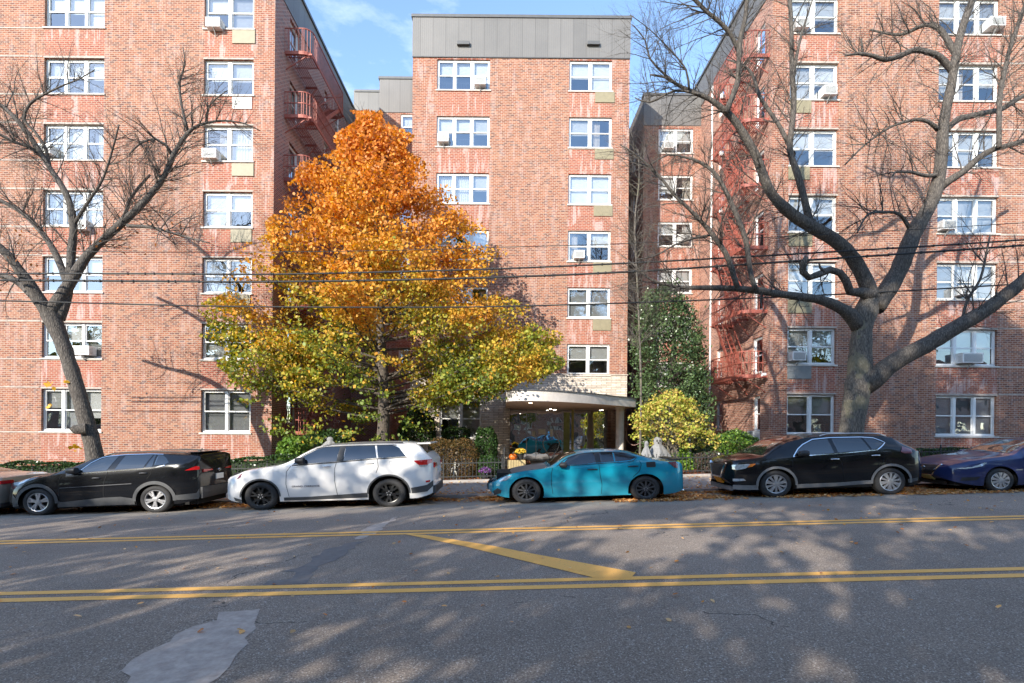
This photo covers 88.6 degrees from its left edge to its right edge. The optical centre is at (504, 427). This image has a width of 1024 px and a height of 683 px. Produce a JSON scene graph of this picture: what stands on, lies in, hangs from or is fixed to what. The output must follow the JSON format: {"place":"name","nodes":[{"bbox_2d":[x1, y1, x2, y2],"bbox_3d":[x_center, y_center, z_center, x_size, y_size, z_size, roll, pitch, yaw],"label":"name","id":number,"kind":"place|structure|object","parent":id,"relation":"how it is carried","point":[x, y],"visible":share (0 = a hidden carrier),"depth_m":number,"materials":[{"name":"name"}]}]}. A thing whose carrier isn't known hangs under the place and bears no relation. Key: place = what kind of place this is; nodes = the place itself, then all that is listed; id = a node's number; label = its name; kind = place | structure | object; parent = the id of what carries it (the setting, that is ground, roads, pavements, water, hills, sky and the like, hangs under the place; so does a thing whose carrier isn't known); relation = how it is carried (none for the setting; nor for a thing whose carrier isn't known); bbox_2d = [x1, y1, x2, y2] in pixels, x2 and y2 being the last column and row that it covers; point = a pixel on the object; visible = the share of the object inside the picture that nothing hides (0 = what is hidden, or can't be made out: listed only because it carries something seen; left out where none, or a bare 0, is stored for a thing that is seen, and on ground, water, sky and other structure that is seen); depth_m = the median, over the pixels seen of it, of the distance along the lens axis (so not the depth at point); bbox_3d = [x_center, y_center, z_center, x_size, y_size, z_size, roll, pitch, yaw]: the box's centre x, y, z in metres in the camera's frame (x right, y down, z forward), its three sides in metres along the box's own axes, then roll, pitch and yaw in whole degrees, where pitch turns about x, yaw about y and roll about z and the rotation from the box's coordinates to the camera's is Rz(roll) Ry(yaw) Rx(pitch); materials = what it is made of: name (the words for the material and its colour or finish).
{"place":"outdoors","nodes":[
{"label":"outdoors","id":0,"kind":"place"},
{"bbox_2d":[0,486,1023,682],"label":"road","id":1,"kind":"structure","parent":0,"point":[966,630],"depth_m":4.90,"materials":[{"name":"asphalt"}]},
{"bbox_2d":[0,467,48,508],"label":"parked car","id":2,"kind":"object","parent":1,"relation":"on","point":[8,477],"visible":0.48,"depth_m":12.54,"materials":[{"name":"paint"}]},
{"bbox_2d":[9,448,231,515],"bbox_3d":[-9.357,1.272,12.925,4.701,1.440,2.058,-1,0,0],"label":"parked car","id":3,"kind":"object","parent":1,"relation":"on","point":[157,481],"visible":0.98,"depth_m":12.03,"materials":[{"name":"black paint"}]},
{"bbox_2d":[122,609,259,682],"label":"road patch","id":4,"kind":"object","parent":1,"relation":"on","point":[209,652],"visible":1,"depth_m":3.77,"materials":[{"name":"asphalt"}]},
{"bbox_2d":[263,541,364,584],"bbox_3d":[-2.286,1.630,6.523,0.565,0.024,2.203,1,0,0],"label":"road patch","id":5,"kind":"object","parent":1,"relation":"on","point":[303,574],"visible":1,"depth_m":6.25,"materials":[{"name":"asphalt"}]},
{"bbox_2d":[228,441,442,509],"bbox_3d":[-4.062,1.114,12.960,4.958,1.496,2.097,-1,0,0],"label":"parked car","id":6,"kind":"object","parent":1,"relation":"on","point":[388,473],"visible":1,"depth_m":12.03,"materials":[{"name":"white paint"}]},
{"bbox_2d":[351,516,400,540],"bbox_3d":[-2.182,1.694,9.037,0.349,0.092,2.831,1,0,0],"label":"road patch","id":7,"kind":"object","parent":1,"relation":"on","point":[376,527],"visible":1,"depth_m":8.80,"materials":[{"name":"asphalt"}]},
{"bbox_2d":[9,483,936,507],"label":"kerb","id":8,"kind":"structure","parent":1,"relation":"on","point":[492,494],"depth_m":13.70,"materials":[{"name":"concrete"}]},
{"bbox_2d":[0,495,1015,633],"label":"fallen leaves","id":9,"kind":"object","parent":1,"relation":"on","point":[294,630],"visible":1,"depth_m":6.65,"materials":[{"name":"orange plant"}]},
{"bbox_2d":[0,484,1021,512],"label":"fallen leaves","id":10,"kind":"object","parent":1,"relation":"on","point":[365,502],"visible":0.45,"depth_m":13.06,"materials":[{"name":"brown plant"}]},
{"bbox_2d":[0,573,1023,601],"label":"lane line","id":11,"kind":"object","parent":1,"relation":"on","point":[510,587],"visible":1,"depth_m":5.15,"materials":[{"name":"yellow paint"}]},
{"bbox_2d":[0,567,1023,594],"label":"lane line","id":12,"kind":"object","parent":1,"relation":"on","point":[508,581],"visible":1,"depth_m":5.37,"materials":[{"name":"yellow paint"}]},
{"bbox_2d":[0,515,1023,541],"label":"lane line","id":13,"kind":"object","parent":1,"relation":"on","point":[512,528],"visible":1,"depth_m":8.42,"materials":[{"name":"yellow paint"}]},
{"bbox_2d":[0,518,1023,543],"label":"lane line","id":14,"kind":"object","parent":1,"relation":"on","point":[512,530],"visible":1,"depth_m":8.17,"materials":[{"name":"yellow paint"}]},
{"bbox_2d":[407,534,635,577],"bbox_3d":[-0.175,1.589,6.736,3.998,0.140,0.437,1,0,43],"label":"lane hatching","id":15,"kind":"object","parent":1,"relation":"on","point":[592,570],"visible":1,"depth_m":6.09,"materials":[{"name":"yellow paint"}]},
{"bbox_2d":[486,448,685,503],"bbox_3d":[1.884,1.116,12.900,4.683,1.201,2.027,-1,0,0],"label":"parked car","id":16,"kind":"object","parent":1,"relation":"on","point":[595,472],"visible":1,"depth_m":12.03,"materials":[{"name":"teal paint"}]},
{"bbox_2d":[607,486,1023,502],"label":"fallen leaves","id":17,"kind":"object","parent":1,"relation":"on","point":[700,496],"visible":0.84,"depth_m":12.16,"materials":[{"name":"brown plant"}]},
{"bbox_2d":[710,432,921,496],"bbox_3d":[7.458,0.855,12.920,4.582,1.451,2.077,-1,0,0],"label":"parked car","id":18,"kind":"object","parent":1,"relation":"on","point":[778,465],"visible":1,"depth_m":12.04,"materials":[{"name":"black paint"}]},
{"bbox_2d":[920,437,1023,491],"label":"parked car","id":19,"kind":"object","parent":1,"relation":"on","point":[995,465],"visible":0.94,"depth_m":12.24,"materials":[{"name":"blue paint"}]},
{"bbox_2d":[305,0,740,128],"label":"sky","id":20,"kind":"structure","parent":0,"point":[365,40],"materials":[{"name":"blue"}]},
{"bbox_2d":[217,476,928,499],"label":"sidewalk","id":21,"kind":"structure","parent":0,"point":[703,481],"depth_m":14.98,"materials":[{"name":"concrete"}]},
{"bbox_2d":[217,475,920,500],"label":"fallen leaves","id":22,"kind":"object","parent":21,"relation":"on","point":[489,492],"visible":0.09,"depth_m":14.24,"materials":[{"name":"brown plant"}]},
{"bbox_2d":[441,459,709,478],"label":"garden ground","id":23,"kind":"structure","parent":0,"point":[506,467],"depth_m":21.34,"materials":[{"name":"soil"}]},
{"bbox_2d":[0,17,281,461],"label":"bare tree","id":24,"kind":"object","parent":23,"relation":"on","point":[53,316],"visible":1,"depth_m":14.59,"materials":[{"name":"grey plant"}]},
{"bbox_2d":[0,453,297,475],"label":"hedge","id":25,"kind":"object","parent":23,"relation":"on","point":[63,465],"visible":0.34,"depth_m":17.09,"materials":[{"name":"green plant"}]},
{"bbox_2d":[0,0,354,465],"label":"apartment building","id":26,"kind":"structure","parent":23,"relation":"on","point":[150,382],"depth_m":19.40,"materials":[{"name":"red brick"}]},
{"bbox_2d":[39,389,101,432],"bbox_3d":[-16.032,-0.629,19.508,2.317,1.625,0.305,1,0,0],"label":"window","id":27,"kind":"structure","parent":26,"relation":"in","point":[69,419],"depth_m":19.64,"materials":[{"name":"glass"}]},
{"bbox_2d":[39,323,102,359],"bbox_3d":[-16.009,-3.202,19.508,2.317,1.367,0.305,1,0,0],"label":"window","id":28,"kind":"structure","parent":26,"relation":"in","point":[77,332],"depth_m":19.55,"materials":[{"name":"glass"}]},
{"bbox_2d":[40,191,103,227],"bbox_3d":[-15.965,-8.091,19.535,2.317,1.367,0.360,1,0,0],"label":"window","id":29,"kind":"structure","parent":26,"relation":"in","point":[56,203],"depth_m":19.64,"materials":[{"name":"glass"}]},
{"bbox_2d":[42,257,103,293],"bbox_3d":[-15.987,-5.647,19.535,2.317,1.367,0.360,1,0,0],"label":"window","id":30,"kind":"structure","parent":26,"relation":"in","point":[95,264],"depth_m":19.53,"materials":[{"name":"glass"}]},
{"bbox_2d":[42,0,105,28],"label":"window","id":31,"kind":"structure","parent":26,"relation":"in","point":[93,10],"depth_m":19.64,"materials":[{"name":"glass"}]},
{"bbox_2d":[46,125,103,160],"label":"window","id":32,"kind":"structure","parent":26,"relation":"in","point":[70,139],"depth_m":19.64,"materials":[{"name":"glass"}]},
{"bbox_2d":[46,60,104,94],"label":"window","id":33,"kind":"structure","parent":26,"relation":"in","point":[99,64],"depth_m":19.54,"materials":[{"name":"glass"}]},
{"bbox_2d":[72,345,96,360],"bbox_3d":[-15.491,-2.725,19.329,0.640,0.545,0.381,1,0,0],"label":"air conditioner","id":34,"kind":"object","parent":26,"relation":"attached to","point":[82,351],"visible":0.82,"depth_m":19.15,"materials":[{"name":"metal"}]},
{"bbox_2d":[201,148,220,165],"bbox_3d":[-10.807,-9.931,19.329,0.540,0.545,0.381,1,0,0],"label":"air conditioner","id":35,"kind":"object","parent":26,"relation":"attached to","point":[214,155],"visible":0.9,"depth_m":19.15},
{"bbox_2d":[205,17,224,35],"bbox_3d":[-10.671,-14.713,19.329,0.540,0.545,0.381,1,0,0],"label":"air conditioner","id":36,"kind":"object","parent":26,"relation":"attached to","point":[214,24],"visible":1,"depth_m":19.15,"materials":[{"name":"metal"}]},
{"bbox_2d":[199,324,251,360],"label":"window","id":37,"kind":"structure","parent":26,"relation":"in","point":[211,352],"depth_m":19.64,"materials":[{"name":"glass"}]},
{"bbox_2d":[199,390,251,433],"bbox_3d":[-10.323,-0.577,19.508,1.929,1.625,0.305,1,0,0],"label":"window","id":38,"kind":"structure","parent":26,"relation":"in","point":[224,405],"depth_m":19.64,"materials":[{"name":"glass"}]},
{"bbox_2d":[200,193,252,228],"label":"window","id":39,"kind":"structure","parent":26,"relation":"in","point":[230,202],"depth_m":19.64,"materials":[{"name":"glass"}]},
{"bbox_2d":[200,258,252,294],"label":"window","id":40,"kind":"structure","parent":26,"relation":"in","point":[229,264],"depth_m":19.64,"materials":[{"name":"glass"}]},
{"bbox_2d":[201,127,253,162],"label":"window","id":41,"kind":"structure","parent":26,"relation":"in","point":[240,153],"depth_m":19.68,"materials":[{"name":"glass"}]},
{"bbox_2d":[202,0,254,29],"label":"window","id":42,"kind":"structure","parent":26,"relation":"in","point":[240,12],"depth_m":19.64,"materials":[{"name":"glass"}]},
{"bbox_2d":[204,61,254,96],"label":"window","id":43,"kind":"structure","parent":26,"relation":"in","point":[236,69],"depth_m":19.64,"materials":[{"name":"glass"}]},
{"bbox_2d":[275,436,312,460],"bbox_3d":[-7.310,1.067,18.294,1.320,1.594,1.305,1,0,0],"label":"shrub","id":44,"kind":"object","parent":23,"relation":"on","point":[300,448],"visible":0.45,"depth_m":17.94,"materials":[{"name":"green plant"}]},
{"bbox_2d":[297,428,349,452],"bbox_3d":[-6.817,0.927,19.990,2.359,1.866,1.744,1,0,0],"label":"shrub","id":45,"kind":"object","parent":23,"relation":"on","point":[328,433],"visible":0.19,"depth_m":19.78,"materials":[{"name":"green plant"}]},
{"bbox_2d":[193,101,580,445],"bbox_3d":[-4.284,-4.716,18.639,10.859,14.213,11.424,1,0,-42],"label":"autumn tree","id":46,"kind":"object","parent":23,"relation":"on","point":[379,164],"visible":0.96,"depth_m":17.45,"materials":[{"name":"orange plant"}]},
{"bbox_2d":[397,406,437,447],"bbox_3d":[-3.447,0.439,20.496,1.608,2.658,1.558,1,0,0],"label":"shrub","id":47,"kind":"object","parent":23,"relation":"on","point":[432,434],"visible":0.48,"depth_m":20.17,"materials":[{"name":"green plant"}]},
{"bbox_2d":[440,426,470,470],"bbox_3d":[-1.934,0.831,20.600,1.188,1.798,1.148,1,0,0],"label":"topiary shrub","id":48,"kind":"object","parent":23,"relation":"on","point":[446,432],"visible":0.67,"depth_m":20.30,"materials":[{"name":"green plant"}]},
{"bbox_2d":[429,437,481,479],"bbox_3d":[-1.862,1.026,17.589,2.168,1.428,1.644,1,0,0],"label":"shrub","id":49,"kind":"object","parent":23,"relation":"on","point":[473,452],"visible":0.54,"depth_m":17.33,"materials":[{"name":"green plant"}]},
{"bbox_2d":[474,426,497,464],"bbox_3d":[-0.663,0.808,18.604,0.871,1.781,1.042,1,0,0],"label":"topiary shrub","id":50,"kind":"object","parent":23,"relation":"on","point":[482,442],"visible":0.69,"depth_m":18.31,"materials":[{"name":"green plant"}]},
{"bbox_2d":[477,454,500,478],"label":"shrub","id":51,"kind":"object","parent":23,"relation":"on","point":[484,459],"visible":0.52,"depth_m":17.15,"materials":[{"name":"green plant"}]},
{"bbox_2d":[351,13,700,467],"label":"apartment building","id":52,"kind":"structure","parent":23,"relation":"on","point":[510,161],"depth_m":22.65,"materials":[{"name":"red brick"}]},
{"bbox_2d":[439,402,481,439],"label":"window","id":53,"kind":"structure","parent":52,"relation":"in","point":[470,418],"depth_m":22.86,"materials":[{"name":"glass"}]},
{"bbox_2d":[435,117,489,147],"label":"window","id":54,"kind":"structure","parent":52,"relation":"in","point":[473,126],"depth_m":22.76,"materials":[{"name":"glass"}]},
{"bbox_2d":[436,230,488,261],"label":"window","id":55,"kind":"structure","parent":52,"relation":"in","point":[481,238],"depth_m":22.86,"materials":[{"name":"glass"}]},
{"bbox_2d":[437,287,487,317],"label":"window","id":56,"kind":"structure","parent":52,"relation":"in","point":[482,290],"depth_m":22.86,"materials":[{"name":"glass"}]},
{"bbox_2d":[436,173,489,204],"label":"window","id":57,"kind":"structure","parent":52,"relation":"in","point":[464,187],"depth_m":22.86,"materials":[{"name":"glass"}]},
{"bbox_2d":[436,60,490,90],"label":"window","id":58,"kind":"structure","parent":52,"relation":"in","point":[471,69],"depth_m":22.75,"materials":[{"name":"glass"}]},
{"bbox_2d":[474,76,485,88],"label":"air conditioner","id":59,"kind":"object","parent":52,"relation":"attached to","point":[479,82],"visible":1,"depth_m":22.40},
{"bbox_2d":[566,288,610,318],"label":"window","id":60,"kind":"structure","parent":52,"relation":"in","point":[574,295],"depth_m":22.86,"materials":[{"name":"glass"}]},
{"bbox_2d":[566,344,610,375],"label":"window","id":61,"kind":"structure","parent":52,"relation":"in","point":[602,353],"depth_m":22.75,"materials":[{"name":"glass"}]},
{"bbox_2d":[567,175,611,205],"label":"window","id":62,"kind":"structure","parent":52,"relation":"in","point":[582,191],"depth_m":22.86,"materials":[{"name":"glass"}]},
{"bbox_2d":[567,231,611,262],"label":"window","id":63,"kind":"structure","parent":52,"relation":"in","point":[592,238],"depth_m":22.75,"materials":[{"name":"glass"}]},
{"bbox_2d":[568,61,612,91],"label":"window","id":64,"kind":"structure","parent":52,"relation":"in","point":[598,75],"depth_m":22.86,"materials":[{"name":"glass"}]},
{"bbox_2d":[568,118,612,148],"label":"window","id":65,"kind":"structure","parent":52,"relation":"in","point":[577,126],"depth_m":22.75,"materials":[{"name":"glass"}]},
{"bbox_2d":[657,222,691,247],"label":"window","id":66,"kind":"structure","parent":52,"relation":"in","point":[669,225],"depth_m":26.58,"materials":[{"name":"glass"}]},
{"bbox_2d":[657,269,692,293],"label":"window","id":67,"kind":"structure","parent":52,"relation":"in","point":[687,280],"depth_m":26.70,"materials":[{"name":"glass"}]},
{"bbox_2d":[657,129,693,153],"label":"window","id":68,"kind":"structure","parent":52,"relation":"in","point":[677,132],"depth_m":26.59,"materials":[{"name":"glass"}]},
{"bbox_2d":[657,176,693,200],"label":"window","id":69,"kind":"structure","parent":52,"relation":"in","point":[664,177],"depth_m":26.69,"materials":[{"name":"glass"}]},
{"bbox_2d":[443,474,710,482],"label":"garden kerb","id":70,"kind":"structure","parent":23,"relation":"on","point":[486,480],"depth_m":16.40,"materials":[{"name":"concrete"}]},
{"bbox_2d":[21,456,502,479],"bbox_3d":[-9.302,1.462,16.470,18.475,1.367,0.060,1,0,0],"label":"iron fence","id":71,"kind":"object","parent":70,"relation":"on","point":[443,463],"visible":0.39,"depth_m":16.46,"materials":[{"name":"metal"}]},
{"bbox_2d":[641,450,735,472],"bbox_3d":[5.337,1.103,16.470,6.648,0.971,0.060,1,0,0],"label":"iron fence","id":72,"kind":"object","parent":70,"relation":"on","point":[697,470],"visible":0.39,"depth_m":16.46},
{"bbox_2d":[575,102,704,454],"bbox_3d":[4.213,-4.496,18.234,4.419,13.977,4.162,1,0,-32],"label":"bare tree","id":73,"kind":"object","parent":23,"relation":"on","point":[635,240],"visible":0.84,"depth_m":18.24,"materials":[{"name":"grey plant"}]},
{"bbox_2d":[650,437,670,457],"bbox_3d":[5.219,0.934,17.844,0.992,1.254,0.685,1,0,0],"label":"ghost decoration","id":74,"kind":"object","parent":23,"relation":"on","point":[658,448],"visible":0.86,"depth_m":17.80,"materials":[{"name":"white fabric"}]},
{"bbox_2d":[625,278,722,461],"bbox_3d":[6.838,-1.920,20.976,4.223,8.005,3.550,1,0,0],"label":"evergreen tree","id":75,"kind":"object","parent":23,"relation":"on","point":[671,375],"visible":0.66,"depth_m":20.34,"materials":[{"name":"green plant"}]},
{"bbox_2d":[628,388,726,460],"bbox_3d":[5.900,0.063,18.465,3.277,2.934,3.115,1,0,-23],"label":"shrub","id":76,"kind":"object","parent":23,"relation":"on","point":[652,408],"visible":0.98,"depth_m":17.96,"materials":[{"name":"yellow plant"}]},
{"bbox_2d":[670,448,695,469],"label":"shrub","id":77,"kind":"object","parent":23,"relation":"on","point":[690,465],"visible":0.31,"depth_m":18.32,"materials":[{"name":"green plant"}]},
{"bbox_2d":[694,450,723,472],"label":"topiary shrub","id":78,"kind":"object","parent":23,"relation":"on","point":[705,462],"visible":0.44,"depth_m":17.16,"materials":[{"name":"green plant"}]},
{"bbox_2d":[709,428,758,454],"bbox_3d":[8.039,0.746,18.401,1.669,1.486,1.315,1,0,25],"label":"shrub","id":79,"kind":"object","parent":23,"relation":"on","point":[745,439],"visible":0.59,"depth_m":18.07,"materials":[{"name":"green plant"}]},
{"bbox_2d":[694,0,1023,450],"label":"apartment building","id":80,"kind":"structure","parent":23,"relation":"on","point":[937,397],"depth_m":19.40,"materials":[{"name":"red brick"}]},
{"bbox_2d":[754,396,759,430],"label":"window","id":81,"kind":"structure","parent":80,"relation":"in","point":[757,398],"depth_m":20.50,"materials":[{"name":"glass"}]},
{"bbox_2d":[753,336,762,373],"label":"window","id":82,"kind":"structure","parent":80,"relation":"in","point":[758,341],"depth_m":20.46,"materials":[{"name":"glass"}]},
{"bbox_2d":[787,394,833,433],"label":"window","id":83,"kind":"structure","parent":80,"relation":"in","point":[810,404],"depth_m":19.64,"materials":[{"name":"glass"}]},
{"bbox_2d":[786,328,837,365],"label":"window","id":84,"kind":"structure","parent":80,"relation":"in","point":[822,341],"depth_m":19.64,"materials":[{"name":"glass"}]},
{"bbox_2d":[787,351,806,365],"bbox_3d":[10.745,-2.522,19.329,0.520,0.545,0.381,1,0,0],"label":"air conditioner","id":85,"kind":"object","parent":84,"relation":"in","point":[796,356],"visible":1,"depth_m":19.15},
{"bbox_2d":[787,197,837,232],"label":"window","id":86,"kind":"structure","parent":80,"relation":"in","point":[793,201],"depth_m":19.64,"materials":[{"name":"glass"}]},
{"bbox_2d":[787,262,838,299],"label":"window","id":87,"kind":"structure","parent":80,"relation":"in","point":[793,270],"depth_m":19.64,"materials":[{"name":"glass"}]},
{"bbox_2d":[788,65,839,100],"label":"window","id":88,"kind":"structure","parent":80,"relation":"in","point":[833,68],"depth_m":19.64,"materials":[{"name":"glass"}]},
{"bbox_2d":[788,131,839,166],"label":"window","id":89,"kind":"structure","parent":80,"relation":"in","point":[825,135],"depth_m":19.64,"materials":[{"name":"glass"}]},
{"bbox_2d":[792,0,840,34],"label":"window","id":90,"kind":"structure","parent":80,"relation":"in","point":[824,14],"depth_m":19.56,"materials":[{"name":"glass"}]},
{"bbox_2d":[818,85,837,102],"bbox_3d":[11.885,-12.240,19.329,0.500,0.545,0.381,1,0,0],"label":"air conditioner","id":91,"kind":"object","parent":80,"relation":"attached to","point":[826,91],"visible":0.95,"depth_m":19.18,"materials":[{"name":"metal"}]},
{"bbox_2d":[937,219,956,236],"bbox_3d":[16.239,-7.326,19.329,0.520,0.545,0.381,1,0,0],"label":"air conditioner","id":92,"kind":"object","parent":80,"relation":"attached to","point":[941,223],"visible":0.94,"depth_m":19.15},
{"bbox_2d":[935,264,994,300],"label":"window","id":93,"kind":"structure","parent":80,"relation":"in","point":[943,294],"depth_m":19.64,"materials":[{"name":"glass"}]},
{"bbox_2d":[934,396,998,437],"bbox_3d":[17.039,-0.410,19.508,2.354,1.552,0.305,1,0,0],"label":"window","id":94,"kind":"structure","parent":80,"relation":"in","point":[979,423],"depth_m":19.64,"materials":[{"name":"glass"}]},
{"bbox_2d":[935,330,999,367],"bbox_3d":[17.062,-2.932,19.508,2.354,1.404,0.305,1,0,0],"label":"window","id":95,"kind":"structure","parent":80,"relation":"in","point":[979,340],"depth_m":19.53,"materials":[{"name":"glass"}]},
{"bbox_2d":[939,66,996,102],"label":"window","id":96,"kind":"structure","parent":80,"relation":"in","point":[958,98],"depth_m":19.54,"materials":[{"name":"glass"}]},
{"bbox_2d":[936,198,1000,234],"bbox_3d":[17.106,-7.828,19.508,2.354,1.404,0.305,1,0,0],"label":"window","id":97,"kind":"structure","parent":80,"relation":"in","point":[980,211],"depth_m":19.64,"materials":[{"name":"glass"}]},
{"bbox_2d":[955,353,983,368],"bbox_3d":[17.082,-2.452,19.329,0.770,0.575,0.381,1,0,0],"label":"air conditioner","id":98,"kind":"object","parent":80,"relation":"attached to","point":[969,358],"visible":1,"depth_m":19.15,"materials":[{"name":"metal"}]},
{"bbox_2d":[938,0,1002,35],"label":"window","id":99,"kind":"structure","parent":80,"relation":"in","point":[949,13],"depth_m":19.53,"materials":[{"name":"glass"}]},
{"bbox_2d":[947,132,1000,168],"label":"window","id":100,"kind":"structure","parent":80,"relation":"in","point":[962,150],"depth_m":19.56,"materials":[{"name":"glass"}]},
{"bbox_2d":[982,16,1006,33],"bbox_3d":[18.005,-14.748,19.329,0.570,0.545,0.381,1,0,0],"label":"air conditioner","id":101,"kind":"object","parent":80,"relation":"attached to","point":[986,25],"visible":0.82,"depth_m":19.21,"materials":[{"name":"metal"}]},
{"bbox_2d":[915,447,968,456],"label":"hedge","id":102,"kind":"object","parent":23,"relation":"on","point":[938,449],"visible":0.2,"depth_m":17.09,"materials":[{"name":"green plant"}]},
{"bbox_2d":[578,0,1023,432],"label":"bare tree","id":103,"kind":"object","parent":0,"point":[865,378],"visible":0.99,"depth_m":13.95,"materials":[{"name":"grey plant"}]},
{"bbox_2d":[0,284,1006,307],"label":"overhead cable","id":104,"kind":"object","parent":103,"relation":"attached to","point":[459,306],"visible":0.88,"depth_m":14.09,"materials":[{"name":"rubber"}]},
{"bbox_2d":[0,244,1023,282],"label":"overhead cable","id":105,"kind":"object","parent":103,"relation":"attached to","point":[473,278],"visible":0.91,"depth_m":13.88,"materials":[{"name":"rubber"}]},
{"bbox_2d":[0,239,1023,275],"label":"overhead cable","id":106,"kind":"object","parent":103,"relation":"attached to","point":[450,270],"visible":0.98,"depth_m":13.88,"materials":[{"name":"rubber"}]},
{"bbox_2d":[0,222,1023,252],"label":"overhead cable","id":107,"kind":"object","parent":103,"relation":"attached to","point":[514,246],"visible":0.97,"depth_m":13.79,"materials":[{"name":"rubber"}]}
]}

